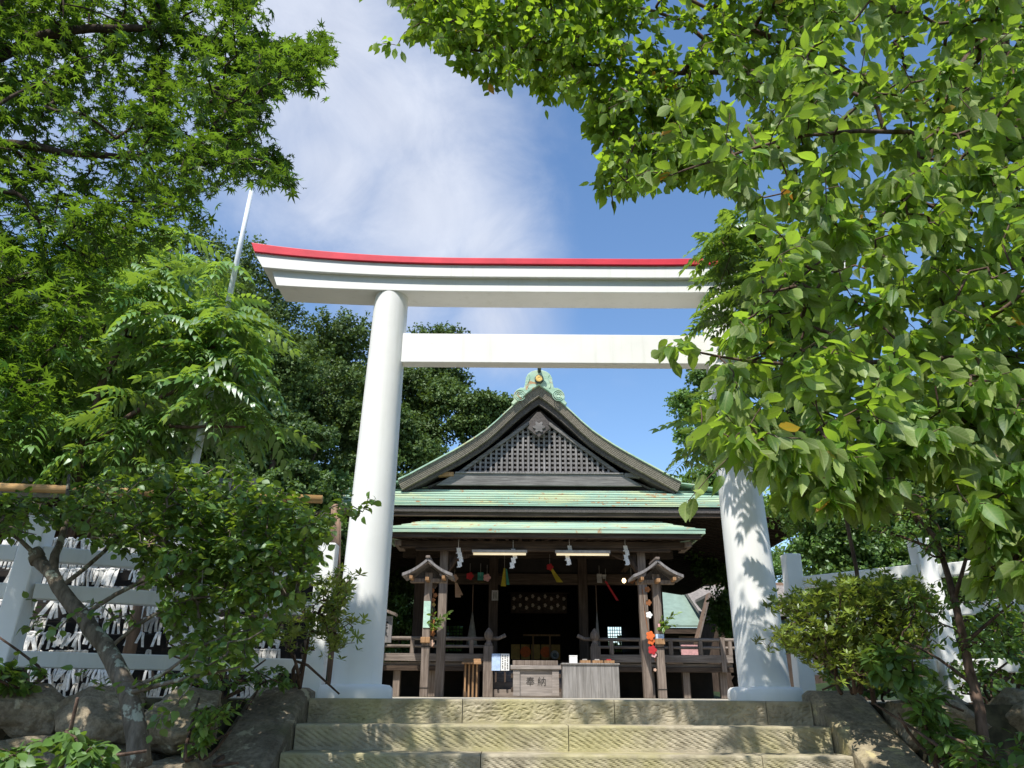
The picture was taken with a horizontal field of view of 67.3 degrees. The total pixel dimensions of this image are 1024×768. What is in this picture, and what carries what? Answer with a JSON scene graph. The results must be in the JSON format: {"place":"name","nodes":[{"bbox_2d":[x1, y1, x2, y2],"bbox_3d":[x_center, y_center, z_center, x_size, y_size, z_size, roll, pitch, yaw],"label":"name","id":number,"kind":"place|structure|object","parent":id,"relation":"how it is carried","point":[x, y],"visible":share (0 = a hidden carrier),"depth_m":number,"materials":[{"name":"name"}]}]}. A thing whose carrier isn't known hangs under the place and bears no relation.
{"place":"outdoors","nodes":[
{"label":"outdoors","id":0,"kind":"place"},
{"bbox_2d":[0,537,281,696],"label":"paper fortunes","id":1,"kind":"object","parent":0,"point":[264,652],"visible":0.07,"depth_m":7.71,"materials":[{"name":"paper"}]},
{"bbox_2d":[446,626,462,650],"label":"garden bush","id":2,"kind":"object","parent":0,"point":[453,628],"visible":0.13,"depth_m":31.86,"materials":[{"name":"green plant"}]},
{"bbox_2d":[0,0,1023,643],"label":"sky","id":3,"kind":"structure","parent":0,"point":[412,158],"materials":[{"name":"blue"}]},
{"bbox_2d":[3,697,1023,765],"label":"terrace ground","id":4,"kind":"structure","parent":0,"point":[997,720],"depth_m":5.28,"materials":[{"name":"brown soil"}]},
{"bbox_2d":[0,683,221,767],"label":"boulder wall","id":5,"kind":"structure","parent":4,"relation":"on","point":[45,713],"depth_m":5.03,"materials":[{"name":"stone"}]},
{"bbox_2d":[0,637,49,697],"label":"broadleaf plant","id":6,"kind":"object","parent":5,"relation":"on","point":[17,682],"visible":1,"depth_m":5.10,"materials":[{"name":"green plant"}]},
{"bbox_2d":[177,688,259,766],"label":"fern clump","id":7,"kind":"object","parent":5,"relation":"on","point":[204,720],"visible":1,"depth_m":4.62,"materials":[{"name":"green plant"}]},
{"bbox_2d":[0,477,256,545],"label":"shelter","id":8,"kind":"object","parent":4,"relation":"on","point":[47,495],"depth_m":12.56,"materials":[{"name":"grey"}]},
{"bbox_2d":[0,227,320,545],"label":"pinnate tree","id":9,"kind":"object","parent":4,"relation":"on","point":[174,364],"visible":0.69,"depth_m":10.52,"materials":[{"name":"green plant"}]},
{"bbox_2d":[0,513,338,697],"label":"rail fence","id":10,"kind":"object","parent":4,"relation":"on","point":[16,609],"visible":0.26,"depth_m":6.15,"materials":[{"name":"white paint"}]},
{"bbox_2d":[101,641,297,709],"bbox_3d":[-2.338,2.169,5.613,1.547,0.576,0.876,0,-22,0],"label":"ground plant","id":11,"kind":"object","parent":4,"relation":"on","point":[281,680],"visible":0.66,"depth_m":5.70,"materials":[{"name":"green plant"}]},
{"bbox_2d":[214,462,263,520],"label":"leafy shrub tree","id":12,"kind":"object","parent":4,"relation":"on","point":[240,467],"visible":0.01,"depth_m":16.13,"materials":[{"name":"green plant"}]},
{"bbox_2d":[259,418,353,578],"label":"leafy shrub tree","id":13,"kind":"object","parent":4,"relation":"on","point":[310,478],"visible":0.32,"depth_m":18.91,"materials":[{"name":"green plant"}]},
{"bbox_2d":[262,563,371,694],"bbox_3d":[-1.528,1.879,5.988,0.858,0.997,0.845,0,-22,0],"label":"azalea bush","id":14,"kind":"object","parent":4,"relation":"on","point":[330,608],"visible":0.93,"depth_m":5.86,"materials":[{"name":"green plant"}]},
{"bbox_2d":[326,399,449,609],"bbox_3d":[-5.487,6.453,32.565,6.261,12.613,5.782,-19,-29,39],"label":"evergreen tree","id":15,"kind":"object","parent":4,"relation":"on","point":[423,448],"visible":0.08,"depth_m":34.10,"materials":[{"name":"green plant"}]},
{"bbox_2d":[383,593,412,661],"bbox_3d":[-3.768,8.708,25.527,1.608,3.472,1.592,0,-22,0],"label":"garden bush","id":16,"kind":"object","parent":4,"relation":"on","point":[401,623],"visible":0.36,"depth_m":25.55,"materials":[{"name":"green plant"}]},
{"bbox_2d":[385,575,412,661],"bbox_3d":[-5.160,9.750,31.579,3.512,5.684,3.531,0,-22,0],"label":"garden bush","id":17,"kind":"object","parent":4,"relation":"on","point":[394,607],"visible":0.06,"depth_m":30.77,"materials":[{"name":"green plant"}]},
{"bbox_2d":[252,243,844,700],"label":"torii gate","id":18,"kind":"structure","parent":4,"relation":"on","point":[390,289],"depth_m":7.93,"materials":[{"name":"white paint"}]},
{"bbox_2d":[314,368,797,698],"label":"shrine hall","id":19,"kind":"structure","parent":4,"relation":"on","point":[539,471],"depth_m":21.57,"materials":[{"name":"brown wood"}]},
{"bbox_2d":[451,572,462,596],"bbox_3d":[-1.523,5.492,21.417,0.357,0.870,0.084,0,-22,0],"label":"hanging ornament","id":20,"kind":"object","parent":19,"relation":"hanging from","point":[458,592],"visible":0.73,"depth_m":21.36,"materials":[{"name":"fabric"}]},
{"bbox_2d":[456,539,462,566],"bbox_3d":[-1.266,4.099,18.630,0.190,0.670,0.018,2,-22,-5],"label":"paper streamer","id":21,"kind":"object","parent":19,"relation":"hanging from","point":[460,557],"visible":1,"depth_m":18.60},
{"bbox_2d":[466,592,476,644],"bbox_3d":[-1.159,5.990,22.928,0.340,3.421,0.166,0,-22,0],"label":"bell cord","id":22,"kind":"object","parent":19,"relation":"hanging from","point":[471,632],"visible":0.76,"depth_m":22.41,"materials":[{"name":"fabric"}]},
{"bbox_2d":[492,590,497,600],"bbox_3d":[-0.481,5.971,21.739,0.180,0.280,0.013,0,-22,0],"label":"paper sheet","id":23,"kind":"object","parent":19,"relation":"attached to","point":[494,595],"visible":1,"depth_m":21.74,"materials":[{"name":"white"}]},
{"bbox_2d":[492,654,499,681],"bbox_3d":[-0.390,6.912,18.741,0.210,0.649,0.070,0,-22,0],"label":"notice board","id":24,"kind":"object","parent":19,"relation":"attached to","point":[495,662],"visible":1,"depth_m":18.75,"materials":[{"name":"paper"}]},
{"bbox_2d":[472,550,526,554],"bbox_3d":[-0.300,4.071,18.583,1.330,0.121,0.100,0,-22,0],"label":"tube light","id":25,"kind":"object","parent":19,"relation":"attached to","point":[499,552],"visible":1,"depth_m":18.55,"materials":[{"name":"plastic"}]},
{"bbox_2d":[501,654,508,681],"bbox_3d":[-0.170,6.912,18.738,0.210,0.650,0.075,0,-22,0],"label":"notice board","id":26,"kind":"object","parent":19,"relation":"attached to","point":[504,662],"visible":1,"depth_m":18.74,"materials":[{"name":"white paper"}]},
{"bbox_2d":[501,555,508,585],"bbox_3d":[-0.190,5.226,21.529,0.240,0.850,0.084,0,-22,0],"label":"hanging streamer","id":27,"kind":"object","parent":19,"relation":"hanging from","point":[505,580],"visible":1,"depth_m":21.45,"materials":[{"name":"fabric"}]},
{"bbox_2d":[510,549,516,567],"bbox_3d":[0.032,4.122,18.622,0.190,0.670,0.019,3,-22,-5],"label":"paper streamer","id":28,"kind":"object","parent":19,"relation":"hanging from","point":[513,560],"visible":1,"depth_m":18.57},
{"bbox_2d":[508,592,569,613],"bbox_3d":[0.847,6.876,24.187,1.960,0.639,0.090,0,-22,0],"label":"curtain","id":29,"kind":"object","parent":19,"relation":"hanging from","point":[540,602],"visible":1,"depth_m":24.19,"materials":[{"name":"black fabric"}]},
{"bbox_2d":[500,634,579,663],"bbox_3d":[0.758,8.677,24.940,2.820,1.016,0.860,0,-22,0],"label":"altar","id":30,"kind":"object","parent":19,"relation":"on","point":[525,651],"visible":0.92,"depth_m":24.67,"materials":[{"name":"brown wood"}]},
{"bbox_2d":[547,563,561,581],"bbox_3d":[1.196,5.163,21.558,0.448,0.770,0.084,0,-22,0],"label":"hanging streamer","id":31,"kind":"object","parent":19,"relation":"hanging from","point":[555,575],"visible":1,"depth_m":21.53,"materials":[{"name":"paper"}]},
{"bbox_2d":[550,650,558,659],"bbox_3d":[1.346,8.550,24.278,0.268,0.272,0.085,0,-22,0],"label":"round mirror","id":32,"kind":"object","parent":19,"relation":"attached to","point":[554,654],"visible":1,"depth_m":24.25,"materials":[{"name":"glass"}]},
{"bbox_2d":[565,539,571,564],"bbox_3d":[1.369,4.052,18.655,0.190,0.670,0.023,0,-22,0],"label":"paper streamer","id":33,"kind":"object","parent":19,"relation":"hanging from","point":[568,559],"visible":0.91,"depth_m":18.60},
{"bbox_2d":[555,550,609,555],"bbox_3d":[1.707,4.084,18.583,1.329,0.121,0.100,0,-22,0],"label":"tube light","id":34,"kind":"object","parent":19,"relation":"attached to","point":[582,552],"visible":1,"depth_m":18.55,"materials":[{"name":"plastic"}]},
{"bbox_2d":[595,586,600,645],"bbox_3d":[2.498,6.003,22.933,0.160,3.398,0.078,0,-22,0],"label":"bell cord","id":35,"kind":"object","parent":19,"relation":"hanging from","point":[597,627],"visible":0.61,"depth_m":22.52,"materials":[{"name":"fabric"}]},
{"bbox_2d":[597,574,605,582],"bbox_3d":[2.503,5.313,21.500,0.270,0.480,0.084,0,-22,0],"label":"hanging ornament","id":36,"kind":"object","parent":19,"relation":"hanging from","point":[599,578],"visible":1,"depth_m":21.47,"materials":[{"name":"paper"}]},
{"bbox_2d":[605,570,618,600],"bbox_3d":[2.766,5.577,21.397,0.364,0.870,0.071,-2,-22,6],"label":"hanging streamer","id":37,"kind":"object","parent":19,"relation":"hanging from","point":[612,592],"visible":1,"depth_m":21.36,"materials":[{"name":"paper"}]},
{"bbox_2d":[623,546,629,564],"bbox_3d":[2.770,4.053,18.657,0.160,0.670,0.016,3,-22,-5],"label":"paper streamer","id":38,"kind":"object","parent":19,"relation":"hanging from","point":[626,560],"visible":0.91,"depth_m":18.62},
{"bbox_2d":[662,332,757,686],"bbox_3d":[7.622,4.275,27.430,4.098,13.444,4.451,-16,-27,35],"label":"broadleaf tree","id":39,"kind":"object","parent":4,"relation":"on","point":[712,571],"visible":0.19,"depth_m":26.55,"materials":[{"name":"green plant"}]},
{"bbox_2d":[662,583,785,663],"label":"side building","id":40,"kind":"structure","parent":4,"relation":"on","point":[689,616],"depth_m":40.77,"materials":[{"name":"green metal"}]},
{"bbox_2d":[649,204,876,704],"bbox_3d":[2.205,0.301,6.540,1.630,4.471,2.228,-12,-25,28],"label":"pinnate tree","id":41,"kind":"object","parent":4,"relation":"on","point":[729,252],"visible":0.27,"depth_m":6.90,"materials":[{"name":"green plant"}]},
{"bbox_2d":[686,585,931,691],"bbox_3d":[15.721,13.476,41.246,13.816,6.292,9.505,0,-22,0],"label":"gabled annex","id":42,"kind":"object","parent":4,"relation":"on","point":[698,598],"visible":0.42,"depth_m":37.71,"materials":[{"name":"grey wood"}]},
{"bbox_2d":[751,566,943,694],"bbox_3d":[2.602,1.819,5.749,1.712,0.940,1.202,0,-22,0],"label":"azalea bush","id":43,"kind":"object","parent":4,"relation":"on","point":[829,631],"visible":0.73,"depth_m":5.48,"materials":[{"name":"green plant"}]},
{"bbox_2d":[763,491,940,700],"bbox_3d":[5.164,2.756,11.836,2.657,4.342,2.405,0,-22,0],"label":"broadleaf tree","id":44,"kind":"object","parent":4,"relation":"on","point":[826,550],"visible":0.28,"depth_m":11.33,"materials":[{"name":"green plant"}]},
{"bbox_2d":[853,488,1019,766],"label":"slender tree","id":45,"kind":"object","parent":4,"relation":"on","point":[935,542],"visible":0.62,"depth_m":5.00,"materials":[{"name":"green plant"}]},
{"bbox_2d":[891,374,991,700],"bbox_3d":[11.169,3.772,20.042,5.198,8.694,5.279,0,-22,0],"label":"broadleaf tree","id":46,"kind":"object","parent":4,"relation":"on","point":[919,402],"depth_m":19.11,"materials":[{"name":"green plant"}]},
{"bbox_2d":[882,687,1023,767],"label":"boulder wall","id":47,"kind":"structure","parent":4,"relation":"on","point":[1014,715],"depth_m":5.30,"materials":[{"name":"stone"}]},
{"bbox_2d":[905,466,1023,688],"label":"broadleaf tree","id":48,"kind":"object","parent":4,"relation":"on","point":[942,523],"visible":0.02,"depth_m":13.13,"materials":[{"name":"green plant"}]},
{"bbox_2d":[941,600,1023,703],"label":"leafy shrub","id":49,"kind":"object","parent":4,"relation":"on","point":[985,672],"visible":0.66,"depth_m":5.90,"materials":[{"name":"green plant"}]},
{"bbox_2d":[64,696,971,702],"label":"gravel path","id":50,"kind":"structure","parent":0,"point":[879,701],"depth_m":10.37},
{"bbox_2d":[0,483,340,696],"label":"fortune rack","id":51,"kind":"object","parent":50,"relation":"on","point":[131,646],"visible":0.22,"depth_m":8.11,"materials":[{"name":"white wood"}]},
{"bbox_2d":[23,631,36,650],"bbox_3d":[-4.724,2.534,7.558,0.139,0.214,0.056,-16,-29,-6],"label":"paper fortune","id":52,"kind":"object","parent":51,"relation":"attached to","point":[34,644],"visible":0.87,"depth_m":7.54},
{"bbox_2d":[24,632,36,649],"bbox_3d":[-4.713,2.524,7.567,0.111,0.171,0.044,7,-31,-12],"label":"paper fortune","id":53,"kind":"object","parent":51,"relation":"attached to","point":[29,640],"visible":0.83,"depth_m":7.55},
{"bbox_2d":[41,668,51,683],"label":"paper fortune","id":54,"kind":"object","parent":51,"relation":"attached to","point":[49,677],"visible":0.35,"depth_m":7.42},
{"bbox_2d":[38,601,55,618],"bbox_3d":[-4.607,2.244,7.680,0.132,0.207,0.055,26,-27,-4],"label":"paper fortune","id":55,"kind":"object","parent":51,"relation":"attached to","point":[47,607],"visible":0.66,"depth_m":7.65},
{"bbox_2d":[54,601,65,618],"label":"paper fortune","id":56,"kind":"object","parent":51,"relation":"attached to","point":[56,603],"visible":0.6,"depth_m":7.69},
{"bbox_2d":[52,636,67,648],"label":"paper fortune","id":57,"kind":"object","parent":51,"relation":"attached to","point":[57,642],"visible":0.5,"depth_m":7.54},
{"bbox_2d":[53,669,69,690],"bbox_3d":[-4.335,2.829,7.450,0.153,0.225,0.053,28,-22,-11],"label":"paper fortune","id":58,"kind":"object","parent":51,"relation":"attached to","point":[59,675],"visible":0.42,"depth_m":7.42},
{"bbox_2d":[60,568,68,580],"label":"paper fortune","id":59,"kind":"object","parent":51,"relation":"attached to","point":[65,570],"visible":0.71,"depth_m":7.81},
{"bbox_2d":[59,632,70,644],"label":"paper fortune","id":60,"kind":"object","parent":51,"relation":"attached to","point":[68,634],"visible":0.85,"depth_m":7.57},
{"bbox_2d":[65,537,73,547],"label":"paper fortune","id":61,"kind":"object","parent":51,"relation":"attached to","point":[70,540],"visible":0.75,"depth_m":7.92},
{"bbox_2d":[66,669,75,690],"bbox_3d":[-4.247,2.826,7.435,0.138,0.232,0.054,-32,-37,15],"label":"paper fortune","id":62,"kind":"object","parent":51,"relation":"attached to","point":[69,678],"visible":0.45,"depth_m":7.40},
{"bbox_2d":[64,632,77,647],"bbox_3d":[-4.317,2.514,7.566,0.093,0.156,0.036,31,-38,-14],"label":"paper fortune","id":63,"kind":"object","parent":51,"relation":"attached to","point":[71,639],"visible":1,"depth_m":7.55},
{"bbox_2d":[74,632,82,650],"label":"paper fortune","id":64,"kind":"object","parent":51,"relation":"attached to","point":[79,639],"visible":0.95,"depth_m":7.56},
{"bbox_2d":[82,568,91,586],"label":"paper fortune","id":65,"kind":"object","parent":51,"relation":"attached to","point":[86,576],"visible":0.83,"depth_m":7.79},
{"bbox_2d":[89,568,96,581],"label":"paper fortune","id":66,"kind":"object","parent":51,"relation":"attached to","point":[95,575],"visible":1,"depth_m":7.79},
{"bbox_2d":[89,669,100,683],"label":"paper fortune","id":67,"kind":"object","parent":51,"relation":"attached to","point":[98,673],"visible":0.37,"depth_m":7.43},
{"bbox_2d":[94,568,106,586],"bbox_3d":[-4.165,1.972,7.813,0.124,0.208,0.048,12,-14,-37],"label":"paper fortune","id":68,"kind":"object","parent":51,"relation":"attached to","point":[100,576],"visible":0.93,"depth_m":7.79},
{"bbox_2d":[95,604,107,617],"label":"paper fortune","id":69,"kind":"object","parent":51,"relation":"attached to","point":[104,615],"visible":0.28,"depth_m":7.64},
{"bbox_2d":[100,670,109,683],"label":"paper fortune","id":70,"kind":"object","parent":51,"relation":"attached to","point":[102,680],"visible":0.32,"depth_m":7.42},
{"bbox_2d":[101,568,113,585],"bbox_3d":[-4.075,1.952,7.805,0.118,0.182,0.047,16,-26,-14],"label":"paper fortune","id":71,"kind":"object","parent":51,"relation":"attached to","point":[103,582],"visible":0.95,"depth_m":7.78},
{"bbox_2d":[105,568,119,586],"bbox_3d":[-4.044,1.954,7.799,0.088,0.196,0.051,10,-29,-5],"label":"paper fortune","id":72,"kind":"object","parent":51,"relation":"attached to","point":[115,571],"visible":0.92,"depth_m":7.78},
{"bbox_2d":[135,632,144,646],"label":"paper fortune","id":73,"kind":"object","parent":51,"relation":"attached to","point":[142,638],"visible":1,"depth_m":7.58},
{"bbox_2d":[175,190,252,545],"bbox_3d":[-4.161,0.367,10.417,0.375,7.154,0.124,0,-22,0],"label":"flagpole","id":74,"kind":"object","parent":50,"relation":"on","point":[196,456],"visible":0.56,"depth_m":11.11,"materials":[{"name":"metal"}]},
{"bbox_2d":[385,610,397,642],"bbox_3d":[-2.079,4.256,12.319,0.405,1.398,0.260,0,-22,0],"label":"roofed sign","id":75,"kind":"object","parent":50,"relation":"on","point":[388,630],"visible":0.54,"depth_m":12.42,"materials":[{"name":"grey wood"}]},
{"bbox_2d":[402,555,454,696],"bbox_3d":[-1.897,5.377,17.131,1.120,2.945,0.900,0,-22,0],"label":"roofed post","id":76,"kind":"object","parent":50,"relation":"on","point":[425,573],"visible":1,"depth_m":17.20,"materials":[{"name":"brown wood"}]},
{"bbox_2d":[423,601,430,627],"bbox_3d":[-1.895,5.125,17.125,0.150,0.571,0.010,0,-22,0],"label":"paper strip","id":77,"kind":"object","parent":76,"relation":"attached to","point":[427,607],"visible":0.93,"depth_m":17.12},
{"bbox_2d":[430,583,437,647],"bbox_3d":[-1.786,5.171,17.261,0.201,1.418,0.072,0,-22,0],"label":"garland","id":78,"kind":"object","parent":76,"relation":"hanging from","point":[432,632],"visible":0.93,"depth_m":17.26,"materials":[{"name":"multicoloured paper"}]},
{"bbox_2d":[426,608,453,630],"bbox_3d":[-1.594,5.213,17.021,0.587,0.484,0.322,0,-22,0],"label":"leafy sprig","id":79,"kind":"object","parent":76,"relation":"attached to","point":[437,624],"visible":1,"depth_m":17.02,"materials":[{"name":"green plant"}]},
{"bbox_2d":[462,659,480,696],"bbox_3d":[-0.928,6.737,17.661,0.445,0.835,0.400,0,-22,0],"label":"slatted stand","id":80,"kind":"object","parent":50,"relation":"on","point":[471,678],"visible":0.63,"depth_m":17.64,"materials":[{"name":"beige wood"}]},
{"bbox_2d":[510,660,561,695],"bbox_3d":[0.553,6.901,18.035,1.182,0.770,0.750,0,-22,0],"label":"offering box","id":81,"kind":"object","parent":50,"relation":"on","point":[535,678],"visible":1,"depth_m":17.74,"materials":[{"name":"grey wood"}]},
{"bbox_2d":[560,663,619,697],"bbox_3d":[1.782,6.795,17.628,1.318,0.735,0.630,0,-22,0],"label":"offering table","id":82,"kind":"object","parent":50,"relation":"on","point":[588,680],"visible":0.9,"depth_m":17.36,"materials":[{"name":"wood"}]},
{"bbox_2d":[569,655,576,662],"bbox_3d":[1.411,6.350,17.743,0.190,0.169,0.160,0,-22,0],"label":"paper box","id":83,"kind":"object","parent":82,"relation":"on","point":[572,658],"visible":0.88,"depth_m":17.68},
{"bbox_2d":[628,557,683,698],"bbox_3d":[3.259,5.410,17.131,1.120,2.945,0.900,0,-22,0],"label":"roofed post","id":84,"kind":"object","parent":50,"relation":"on","point":[658,575],"visible":0.99,"depth_m":17.20,"materials":[{"name":"brown wood"}]},
{"bbox_2d":[642,586,660,671],"bbox_3d":[3.134,5.420,17.073,0.368,1.801,0.214,0,-22,0],"label":"garland","id":85,"kind":"object","parent":84,"relation":"hanging from","point":[650,636],"visible":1,"depth_m":16.92,"materials":[{"name":"orange paper"}]},
{"bbox_2d":[657,611,681,633],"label":"leafy sprig","id":86,"kind":"object","parent":84,"relation":"attached to","point":[664,626],"visible":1,"depth_m":16.97,"materials":[{"name":"green plant"}]},
{"bbox_2d":[820,652,941,701],"bbox_3d":[3.337,2.670,6.911,1.058,0.675,1.507,-9,-24,21],"label":"ground plant","id":87,"kind":"object","parent":50,"relation":"on","point":[932,679],"visible":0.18,"depth_m":6.71,"materials":[{"name":"green plant"}]},
{"bbox_2d":[781,538,1023,701],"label":"rail fence","id":88,"kind":"object","parent":50,"relation":"on","point":[805,674],"visible":0.39,"depth_m":7.33,"materials":[{"name":"white paint"}]},
{"bbox_2d":[953,580,1023,689],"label":"ground plant","id":89,"kind":"object","parent":50,"relation":"on","point":[1000,683],"visible":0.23,"depth_m":7.66,"materials":[{"name":"green plant"}]},
{"bbox_2d":[72,416,1015,699],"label":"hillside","id":90,"kind":"structure","parent":0,"point":[818,688],"depth_m":37.15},
{"bbox_2d":[9,229,178,476],"bbox_3d":[-16.525,1.985,30.537,6.630,19.683,6.602,0,-22,0],"label":"evergreen tree","id":91,"kind":"object","parent":90,"relation":"on","point":[145,240],"visible":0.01,"depth_m":32.64,"materials":[{"name":"green plant"}]},
{"bbox_2d":[108,216,340,477],"bbox_3d":[-12.447,2.864,31.255,9.859,20.507,9.602,0,-22,0],"label":"evergreen tree","id":92,"kind":"object","parent":90,"relation":"on","point":[286,369],"visible":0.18,"depth_m":32.40,"materials":[{"name":"green plant"}]},
{"bbox_2d":[212,406,318,485],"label":"evergreen tree","id":93,"kind":"object","parent":90,"relation":"on","point":[280,418],"visible":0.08,"depth_m":28.91,"materials":[{"name":"green plant"}]},
{"bbox_2d":[249,305,372,489],"bbox_3d":[-9.843,4.691,36.795,8.635,18.459,9.391,0,-22,0],"label":"evergreen tree","id":94,"kind":"object","parent":90,"relation":"on","point":[340,413],"visible":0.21,"depth_m":37.35,"materials":[{"name":"green plant"}]},
{"bbox_2d":[317,386,357,451],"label":"evergreen tree","id":95,"kind":"object","parent":90,"relation":"on","point":[348,441],"visible":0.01,"depth_m":42.68,"materials":[{"name":"green plant"}]},
{"bbox_2d":[396,322,475,479],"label":"evergreen tree","id":96,"kind":"object","parent":90,"relation":"on","point":[428,393],"visible":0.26,"depth_m":42.71,"materials":[{"name":"green plant"}]},
{"bbox_2d":[439,387,513,445],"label":"evergreen tree","id":97,"kind":"object","parent":90,"relation":"on","point":[478,411],"visible":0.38,"depth_m":40.62,"materials":[{"name":"green plant"}]},
{"bbox_2d":[771,546,806,582],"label":"broadleaf tree","id":98,"kind":"object","parent":90,"relation":"on","point":[778,569],"visible":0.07,"depth_m":53.72,"materials":[{"name":"green plant"}]},
{"bbox_2d":[279,698,853,767],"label":"stone stairs","id":99,"kind":"structure","parent":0,"point":[432,733],"depth_m":5.53,"materials":[{"name":"stone"}]},
{"bbox_2d":[858,633,963,718],"bbox_3d":[2.468,1.876,4.922,0.564,0.531,0.454,0,-22,0],"label":"young plant","id":100,"kind":"object","parent":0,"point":[887,669],"visible":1,"depth_m":4.83,"materials":[{"name":"green plant"}]},
{"bbox_2d":[896,684,975,767],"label":"weed plant","id":101,"kind":"object","parent":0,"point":[926,711],"visible":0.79,"depth_m":4.58,"materials":[{"name":"green plant"}]},
{"bbox_2d":[874,703,1023,767],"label":"weed plant","id":102,"kind":"object","parent":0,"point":[972,744],"visible":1,"depth_m":4.25,"materials":[{"name":"green plant"}]},
{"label":"ground","id":103,"kind":"structure","parent":0,"visible":0},
{"bbox_2d":[0,697,146,767],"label":"broadleaf plant","id":104,"kind":"object","parent":103,"relation":"on","point":[72,749],"visible":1,"depth_m":3.34,"materials":[{"name":"green plant"}]},
{"bbox_2d":[0,0,340,470],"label":"maple tree","id":105,"kind":"object","parent":103,"relation":"on","point":[31,350],"visible":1,"depth_m":4.60,"materials":[{"name":"green plant"}]},
{"bbox_2d":[0,452,381,767],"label":"plum tree","id":106,"kind":"object","parent":103,"relation":"on","point":[247,544],"visible":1,"depth_m":4.73,"materials":[{"name":"green plant"}]},
{"bbox_2d":[212,687,314,767],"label":"stair kerb","id":107,"kind":"structure","parent":103,"relation":"on","point":[261,734],"depth_m":5.42,"materials":[{"name":"stone"}]},
{"bbox_2d":[359,0,1023,614],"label":"cherry tree","id":108,"kind":"object","parent":103,"relation":"on","point":[959,428],"visible":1,"depth_m":3.94,"materials":[{"name":"green plant"}]},
{"bbox_2d":[802,690,927,767],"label":"stair kerb","id":109,"kind":"structure","parent":103,"relation":"on","point":[864,734],"depth_m":5.43,"materials":[{"name":"stone"}]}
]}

